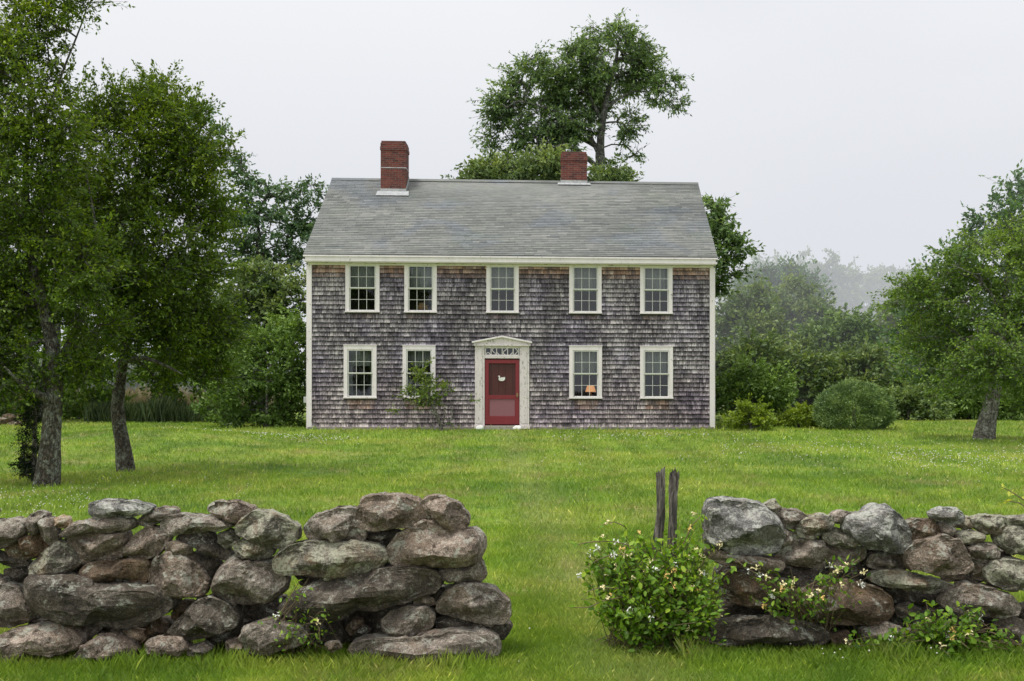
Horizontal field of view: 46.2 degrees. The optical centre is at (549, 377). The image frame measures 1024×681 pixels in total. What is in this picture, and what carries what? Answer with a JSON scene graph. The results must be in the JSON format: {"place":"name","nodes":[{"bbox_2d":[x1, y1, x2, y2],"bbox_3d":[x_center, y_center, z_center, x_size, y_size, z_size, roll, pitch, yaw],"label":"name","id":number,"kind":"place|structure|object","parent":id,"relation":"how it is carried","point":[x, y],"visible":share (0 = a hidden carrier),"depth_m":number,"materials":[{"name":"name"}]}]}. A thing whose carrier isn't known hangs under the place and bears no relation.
{"place":"outdoors","nodes":[
{"label":"outdoors","id":0,"kind":"place"},
{"bbox_2d":[3,384,279,416],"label":"straw field","id":1,"kind":"structure","parent":0,"point":[141,397],"depth_m":52.87,"materials":[{"name":"plant"}]},
{"bbox_2d":[83,392,293,422],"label":"tall grass","id":2,"kind":"structure","parent":0,"point":[164,409],"depth_m":42.62,"materials":[{"name":"green plant"}]},
{"bbox_2d":[0,380,1023,680],"bbox_3d":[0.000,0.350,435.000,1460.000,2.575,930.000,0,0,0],"label":"ground","id":3,"kind":"structure","parent":0,"point":[398,454],"depth_m":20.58,"materials":[{"name":"green plant"}]},
{"bbox_2d":[0,413,19,424],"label":"stone wall","id":4,"kind":"structure","parent":3,"relation":"on","point":[4,419],"depth_m":40.34,"materials":[{"name":"grey stone"}]},
{"bbox_2d":[0,363,28,416],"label":"undergrowth","id":5,"kind":"object","parent":3,"relation":"on","point":[3,411],"visible":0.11,"depth_m":46.49,"materials":[{"name":"green plant"}]},
{"bbox_2d":[7,377,43,482],"bbox_3d":[-7.896,0.814,18.329,0.722,1.708,0.654,0,0,0],"label":"juniper","id":6,"kind":"object","parent":3,"relation":"on","point":[26,465],"visible":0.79,"depth_m":18.26,"materials":[{"name":"green plant"}]},
{"bbox_2d":[0,249,143,416],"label":"broadleaf tree","id":7,"kind":"object","parent":3,"relation":"on","point":[43,354],"visible":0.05,"depth_m":43.30,"materials":[{"name":"green plant"}]},
{"bbox_2d":[5,344,148,389],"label":"broadleaf tree","id":8,"kind":"object","parent":3,"relation":"on","point":[40,359],"visible":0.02,"depth_m":67.30,"materials":[{"name":"green plant"}]},
{"bbox_2d":[0,0,158,486],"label":"apple tree","id":9,"kind":"object","parent":3,"relation":"on","point":[33,237],"visible":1,"depth_m":17.41,"materials":[{"name":"green plant"}]},
{"bbox_2d":[0,172,170,350],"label":"broadleaf tree","id":10,"kind":"object","parent":3,"relation":"on","point":[57,328],"visible":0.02,"depth_m":49.03,"materials":[{"name":"green plant"}]},
{"bbox_2d":[24,382,147,419],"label":"undergrowth","id":11,"kind":"object","parent":3,"relation":"on","point":[77,413],"visible":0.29,"depth_m":45.19,"materials":[{"name":"green plant"}]},
{"bbox_2d":[18,57,283,471],"bbox_3d":[-6.833,-1.948,20.253,4.525,7.246,3.489,0,0,0],"label":"apple tree","id":12,"kind":"object","parent":3,"relation":"on","point":[199,331],"visible":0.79,"depth_m":19.97,"materials":[{"name":"green plant"}]},
{"bbox_2d":[101,249,220,405],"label":"broadleaf tree","id":13,"kind":"object","parent":3,"relation":"on","point":[143,381],"visible":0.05,"depth_m":44.70,"materials":[{"name":"green plant"}]},
{"bbox_2d":[109,353,234,394],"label":"broadleaf tree","id":14,"kind":"object","parent":3,"relation":"on","point":[197,387],"visible":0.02,"depth_m":66.87,"materials":[{"name":"green plant"}]},
{"bbox_2d":[180,245,305,409],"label":"broadleaf tree","id":15,"kind":"object","parent":3,"relation":"on","point":[270,298],"visible":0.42,"depth_m":42.43,"materials":[{"name":"green plant"}]},
{"bbox_2d":[188,304,305,428],"bbox_3d":[-9.470,-0.346,38.807,4.306,4.113,3.297,0,0,-17],"label":"thicket","id":16,"kind":"object","parent":3,"relation":"on","point":[284,377],"visible":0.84,"depth_m":38.56,"materials":[{"name":"green plant"}]},
{"bbox_2d":[166,94,328,402],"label":"broadleaf tree","id":17,"kind":"object","parent":3,"relation":"on","point":[302,228],"visible":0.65,"depth_m":46.75,"materials":[{"name":"green plant"}]},
{"bbox_2d":[0,491,512,664],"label":"stone wall","id":18,"kind":"structure","parent":3,"relation":"on","point":[109,578],"depth_m":6.78,"materials":[{"name":"grey stone"}]},
{"bbox_2d":[258,579,339,659],"bbox_3d":[-1.447,1.339,6.707,0.544,0.488,0.434,0,0,0],"label":"creeper","id":19,"kind":"object","parent":3,"relation":"on","point":[317,636],"visible":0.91,"depth_m":6.64,"materials":[{"name":"green plant"}]},
{"bbox_2d":[385,355,480,430],"bbox_3d":[-3.505,0.483,36.194,2.904,2.380,1.369,0,0,0],"label":"young tree","id":20,"kind":"object","parent":3,"relation":"on","point":[422,394],"visible":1,"depth_m":36.15,"materials":[{"name":"green plant"}]},
{"bbox_2d":[476,425,483,429],"bbox_3d":[-2.126,1.541,36.617,0.262,0.182,0.221,0,0,0],"label":"white stone","id":21,"kind":"object","parent":3,"relation":"on","point":[481,427],"visible":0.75,"depth_m":36.54,"materials":[{"name":"white stone"}]},
{"bbox_2d":[440,137,568,180],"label":"round tree","id":22,"kind":"object","parent":3,"relation":"on","point":[543,164],"visible":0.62,"depth_m":47.37,"materials":[{"name":"green plant"}]},
{"bbox_2d":[303,141,717,429],"bbox_3d":[-1.225,-3.167,41.638,12.750,9.736,9.925,0,0,0],"label":"farmhouse","id":23,"kind":"object","parent":3,"relation":"on","point":[550,301],"visible":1,"depth_m":36.98,"materials":[{"name":"grey wood"}]},
{"bbox_2d":[343,345,376,397],"bbox_3d":[-5.836,-0.189,37.103,1.043,1.657,0.376,0,0,0],"label":"window","id":24,"kind":"structure","parent":23,"relation":"in","point":[354,355],"depth_m":36.96,"materials":[{"name":"beige paint"}]},
{"bbox_2d":[345,263,379,311],"bbox_3d":[-5.763,-2.767,37.073,1.077,1.517,0.315,0,0,0],"label":"window","id":25,"kind":"structure","parent":23,"relation":"in","point":[358,277],"depth_m":36.99,"materials":[{"name":"beige paint"}]},
{"bbox_2d":[402,345,435,397],"bbox_3d":[-4.020,-0.185,37.103,1.043,1.652,0.376,0,0,0],"label":"window","id":26,"kind":"structure","parent":23,"relation":"in","point":[416,353],"depth_m":36.96,"materials":[{"name":"beige paint"}]},
{"bbox_2d":[404,264,436,312],"bbox_3d":[-3.974,-2.755,37.073,1.024,1.513,0.316,0,0,0],"label":"window","id":27,"kind":"structure","parent":23,"relation":"in","point":[415,277],"depth_m":36.96,"materials":[{"name":"beige paint"}]},
{"bbox_2d":[418,303,427,309],"bbox_3d":[-3.932,-2.211,37.230,0.290,0.202,0.140,0,0,0],"label":"cardboard box","id":28,"kind":"object","parent":23,"relation":"in","point":[420,306],"visible":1,"depth_m":37.16,"materials":[{"name":"brown cardboard"}]},
{"bbox_2d":[485,347,518,354],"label":"transom window","id":29,"kind":"structure","parent":23,"relation":"in","point":[486,347],"depth_m":36.95,"materials":[{"name":"beige paint"}]},
{"bbox_2d":[485,360,518,423],"bbox_3d":[-1.461,0.442,36.945,1.055,1.995,0.080,0,0,0],"label":"screen door","id":30,"kind":"structure","parent":23,"relation":"in","point":[499,409],"depth_m":36.95,"materials":[{"name":"red paint"}]},
{"bbox_2d":[486,264,518,312],"bbox_3d":[-1.447,-2.739,37.073,1.024,1.507,0.316,0,0,0],"label":"window","id":31,"kind":"structure","parent":23,"relation":"in","point":[506,278],"depth_m":36.96,"materials":[{"name":"beige paint"}]},
{"bbox_2d":[485,359,519,424],"bbox_3d":[-1.461,0.451,37.040,1.079,2.038,0.040,0,0,0],"label":"inner door","id":32,"kind":"structure","parent":23,"relation":"in","point":[507,370],"depth_m":37.02,"materials":[{"name":"red paint"}]},
{"bbox_2d":[569,265,601,313],"bbox_3d":[1.105,-2.722,37.073,1.024,1.501,0.316,0,0,0],"label":"window","id":33,"kind":"structure","parent":23,"relation":"in","point":[581,279],"depth_m":36.96,"materials":[{"name":"beige paint"}]},
{"bbox_2d":[569,345,602,398],"bbox_3d":[1.112,-0.171,37.073,1.043,1.639,0.316,0,0,0],"label":"window","id":34,"kind":"structure","parent":23,"relation":"in","point":[583,360],"depth_m":36.96,"materials":[{"name":"beige paint"}]},
{"bbox_2d":[640,265,672,313],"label":"window","id":35,"kind":"structure","parent":23,"relation":"in","point":[653,278],"depth_m":36.96,"materials":[{"name":"beige paint"}]},
{"bbox_2d":[640,346,673,398],"bbox_3d":[3.296,-0.165,37.073,1.043,1.634,0.316,0,0,0],"label":"window","id":36,"kind":"structure","parent":23,"relation":"in","point":[654,360],"depth_m":36.96,"materials":[{"name":"beige paint"}]},
{"bbox_2d":[0,427,1023,661],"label":"clover flowers","id":37,"kind":"object","parent":3,"relation":"on","point":[618,459],"visible":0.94,"depth_m":23.93,"materials":[{"name":"white plant"}]},
{"bbox_2d":[513,425,522,429],"bbox_3d":[-0.981,1.544,36.619,0.284,0.177,0.211,0,0,17],"label":"white stone","id":38,"kind":"object","parent":3,"relation":"on","point":[515,427],"visible":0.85,"depth_m":36.54,"materials":[{"name":"white stone"}]},
{"bbox_2d":[467,7,695,180],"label":"tall tree","id":39,"kind":"object","parent":3,"relation":"on","point":[561,128],"visible":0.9,"depth_m":52.61,"materials":[{"name":"green plant"}]},
{"bbox_2d":[587,152,644,181],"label":"round tree","id":40,"kind":"object","parent":3,"relation":"on","point":[609,173],"visible":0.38,"depth_m":47.51,"materials":[{"name":"green plant"}]},
{"bbox_2d":[569,511,736,656],"bbox_3d":[0.645,1.202,7.050,0.943,0.843,0.745,0,0,18],"label":"honeysuckle bush","id":41,"kind":"object","parent":3,"relation":"on","point":[656,601],"visible":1,"depth_m":6.94,"materials":[{"name":"green plant"}]},
{"bbox_2d":[653,467,664,560],"bbox_3d":[0.677,1.121,7.383,0.094,1.158,0.088,0,0,0],"label":"fence post","id":42,"kind":"object","parent":3,"relation":"on","point":[660,502],"visible":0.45,"depth_m":7.36,"materials":[{"name":"grey wood"}]},
{"bbox_2d":[667,468,679,557],"bbox_3d":[0.768,1.125,7.375,0.086,1.151,0.079,0,0,26],"label":"fence post","id":43,"kind":"object","parent":3,"relation":"on","point":[674,476],"visible":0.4,"depth_m":7.36,"materials":[{"name":"grey wood"}]},
{"bbox_2d":[702,192,767,300],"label":"tall tree","id":44,"kind":"object","parent":3,"relation":"on","point":[724,233],"visible":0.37,"depth_m":47.55,"materials":[{"name":"green plant"}]},
{"bbox_2d":[715,254,779,345],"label":"tree","id":45,"kind":"object","parent":3,"relation":"on","point":[750,267],"visible":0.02,"depth_m":139.15,"materials":[{"name":"grey plant"}]},
{"bbox_2d":[721,393,785,430],"bbox_3d":[6.208,1.054,36.481,1.926,1.212,1.681,0,0,14],"label":"lime shrub","id":46,"kind":"object","parent":3,"relation":"on","point":[749,414],"visible":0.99,"depth_m":36.18,"materials":[{"name":"green plant"}]},
{"bbox_2d":[715,272,801,355],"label":"broadleaf tree","id":47,"kind":"object","parent":3,"relation":"on","point":[760,308],"visible":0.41,"depth_m":61.51,"materials":[{"name":"green plant"}]},
{"bbox_2d":[715,346,802,425],"bbox_3d":[6.603,0.308,39.563,3.422,2.705,2.580,0,0,17],"label":"hedge shrub","id":48,"kind":"object","parent":3,"relation":"on","point":[769,387],"visible":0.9,"depth_m":39.25,"materials":[{"name":"green plant"}]},
{"bbox_2d":[715,325,804,409],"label":"broadleaf tree","id":49,"kind":"object","parent":3,"relation":"on","point":[764,349],"visible":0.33,"depth_m":54.70,"materials":[{"name":"green plant"}]},
{"bbox_2d":[748,249,802,326],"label":"tree","id":50,"kind":"object","parent":3,"relation":"on","point":[775,258],"depth_m":147.09,"materials":[{"name":"grey plant"}]},
{"bbox_2d":[717,252,836,309],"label":"broadleaf tree","id":51,"kind":"object","parent":3,"relation":"on","point":[774,276],"visible":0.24,"depth_m":80.88,"materials":[{"name":"green plant"}]},
{"bbox_2d":[769,400,817,427],"bbox_3d":[7.926,1.184,38.576,1.282,0.970,1.869,0,0,-37],"label":"shrub","id":52,"kind":"object","parent":3,"relation":"on","point":[792,416],"visible":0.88,"depth_m":38.21,"materials":[{"name":"green plant"}]},
{"bbox_2d":[747,261,844,342],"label":"broadleaf tree","id":53,"kind":"object","parent":3,"relation":"on","point":[798,307],"visible":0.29,"depth_m":65.49,"materials":[{"name":"green plant"}]},
{"bbox_2d":[755,323,856,409],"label":"broadleaf tree","id":54,"kind":"object","parent":3,"relation":"on","point":[811,379],"visible":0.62,"depth_m":54.60,"materials":[{"name":"green plant"}]},
{"bbox_2d":[793,245,832,294],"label":"tree","id":55,"kind":"object","parent":3,"relation":"on","point":[802,253],"visible":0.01,"depth_m":155.96,"materials":[{"name":"grey plant"}]},
{"bbox_2d":[803,248,879,333],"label":"tree","id":56,"kind":"object","parent":3,"relation":"on","point":[843,293],"visible":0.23,"depth_m":138.54,"materials":[{"name":"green plant"}]},
{"bbox_2d":[793,300,891,372],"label":"broadleaf tree","id":57,"kind":"object","parent":3,"relation":"on","point":[853,324],"visible":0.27,"depth_m":58.02,"materials":[{"name":"green plant"}]},
{"bbox_2d":[809,376,898,430],"bbox_3d":[9.463,0.805,37.199,2.709,1.728,2.643,0,0,0],"label":"round shrub","id":58,"kind":"object","parent":3,"relation":"on","point":[883,414],"visible":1,"depth_m":36.54,"materials":[{"name":"green plant"}]},
{"bbox_2d":[700,496,1023,646],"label":"stone wall","id":59,"kind":"structure","parent":3,"relation":"on","point":[888,545],"depth_m":7.04,"materials":[{"name":"grey stone"}]},
{"bbox_2d":[730,553,870,646],"bbox_3d":[1.437,1.294,6.991,0.814,0.576,0.458,0,0,0],"label":"honeysuckle vine","id":60,"kind":"object","parent":59,"relation":"on","point":[791,590],"visible":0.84,"depth_m":6.89,"materials":[{"name":"green plant"}]},
{"bbox_2d":[813,332,914,413],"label":"broadleaf tree","id":61,"kind":"object","parent":3,"relation":"on","point":[867,357],"visible":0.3,"depth_m":54.80,"materials":[{"name":"green plant"}]},
{"bbox_2d":[842,256,890,324],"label":"tree","id":62,"kind":"object","parent":3,"relation":"on","point":[871,281],"visible":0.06,"depth_m":147.08,"materials":[{"name":"grey plant"}]},
{"bbox_2d":[860,262,905,311],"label":"tree","id":63,"kind":"object","parent":3,"relation":"on","point":[890,268],"visible":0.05,"depth_m":153.91,"materials":[{"name":"grey plant"}]},
{"bbox_2d":[854,287,921,361],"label":"broadleaf tree","id":64,"kind":"object","parent":3,"relation":"on","point":[889,319],"visible":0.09,"depth_m":62.54,"materials":[{"name":"green plant"}]},
{"bbox_2d":[869,258,941,339],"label":"tree","id":65,"kind":"object","parent":3,"relation":"on","point":[881,299],"visible":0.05,"depth_m":140.78,"materials":[{"name":"grey plant"}]},
{"bbox_2d":[882,378,955,420],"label":"undergrowth","id":66,"kind":"object","parent":3,"relation":"on","point":[906,400],"visible":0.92,"depth_m":44.62,"materials":[{"name":"green plant"}]},
{"bbox_2d":[844,600,1023,657],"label":"honeysuckle vine","id":67,"kind":"object","parent":3,"relation":"on","point":[951,636],"visible":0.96,"depth_m":6.84,"materials":[{"name":"green plant"}]},
{"bbox_2d":[885,330,984,409],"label":"broadleaf tree","id":68,"kind":"object","parent":3,"relation":"on","point":[909,364],"visible":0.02,"depth_m":57.62,"materials":[{"name":"green plant"}]},
{"bbox_2d":[856,196,1023,439],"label":"apple tree","id":69,"kind":"object","parent":3,"relation":"on","point":[997,355],"visible":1,"depth_m":30.51,"materials":[{"name":"green plant"}]},
{"bbox_2d":[864,231,1017,408],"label":"broadleaf tree","id":70,"kind":"object","parent":3,"relation":"on","point":[903,312],"visible":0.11,"depth_m":50.32,"materials":[{"name":"green plant"}]},
{"bbox_2d":[937,380,1021,419],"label":"undergrowth","id":71,"kind":"object","parent":3,"relation":"on","point":[971,408],"visible":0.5,"depth_m":45.68,"materials":[{"name":"green plant"}]},
{"bbox_2d":[951,158,1023,389],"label":"broadleaf tree","id":72,"kind":"object","parent":3,"relation":"on","point":[995,197],"visible":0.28,"depth_m":55.69,"materials":[{"name":"green plant"}]},
{"bbox_2d":[997,361,1023,420],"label":"undergrowth","id":73,"kind":"object","parent":3,"relation":"on","point":[1007,403],"visible":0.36,"depth_m":44.92,"materials":[{"name":"green plant"}]},
{"bbox_2d":[1001,483,1023,506],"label":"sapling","id":74,"kind":"object","parent":3,"relation":"on","point":[1009,500],"visible":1,"depth_m":7.30,"materials":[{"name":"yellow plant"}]},
{"bbox_2d":[0,625,1023,680],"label":"long grass","id":75,"kind":"structure","parent":0,"point":[885,649],"depth_m":6.63,"materials":[{"name":"green plant"}]},
{"bbox_2d":[0,0,1023,369],"label":"sky","id":76,"kind":"structure","parent":0,"point":[863,129],"materials":[{"name":"white"}]},
{"bbox_2d":[585,386,595,395],"bbox_3d":[1.276,0.447,37.320,0.330,0.410,0.330,0,0,0],"label":"table lamp","id":77,"kind":"object","parent":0,"point":[592,388],"visible":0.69,"depth_m":37.21,"materials":[{"name":"brown fabric"}]}
]}

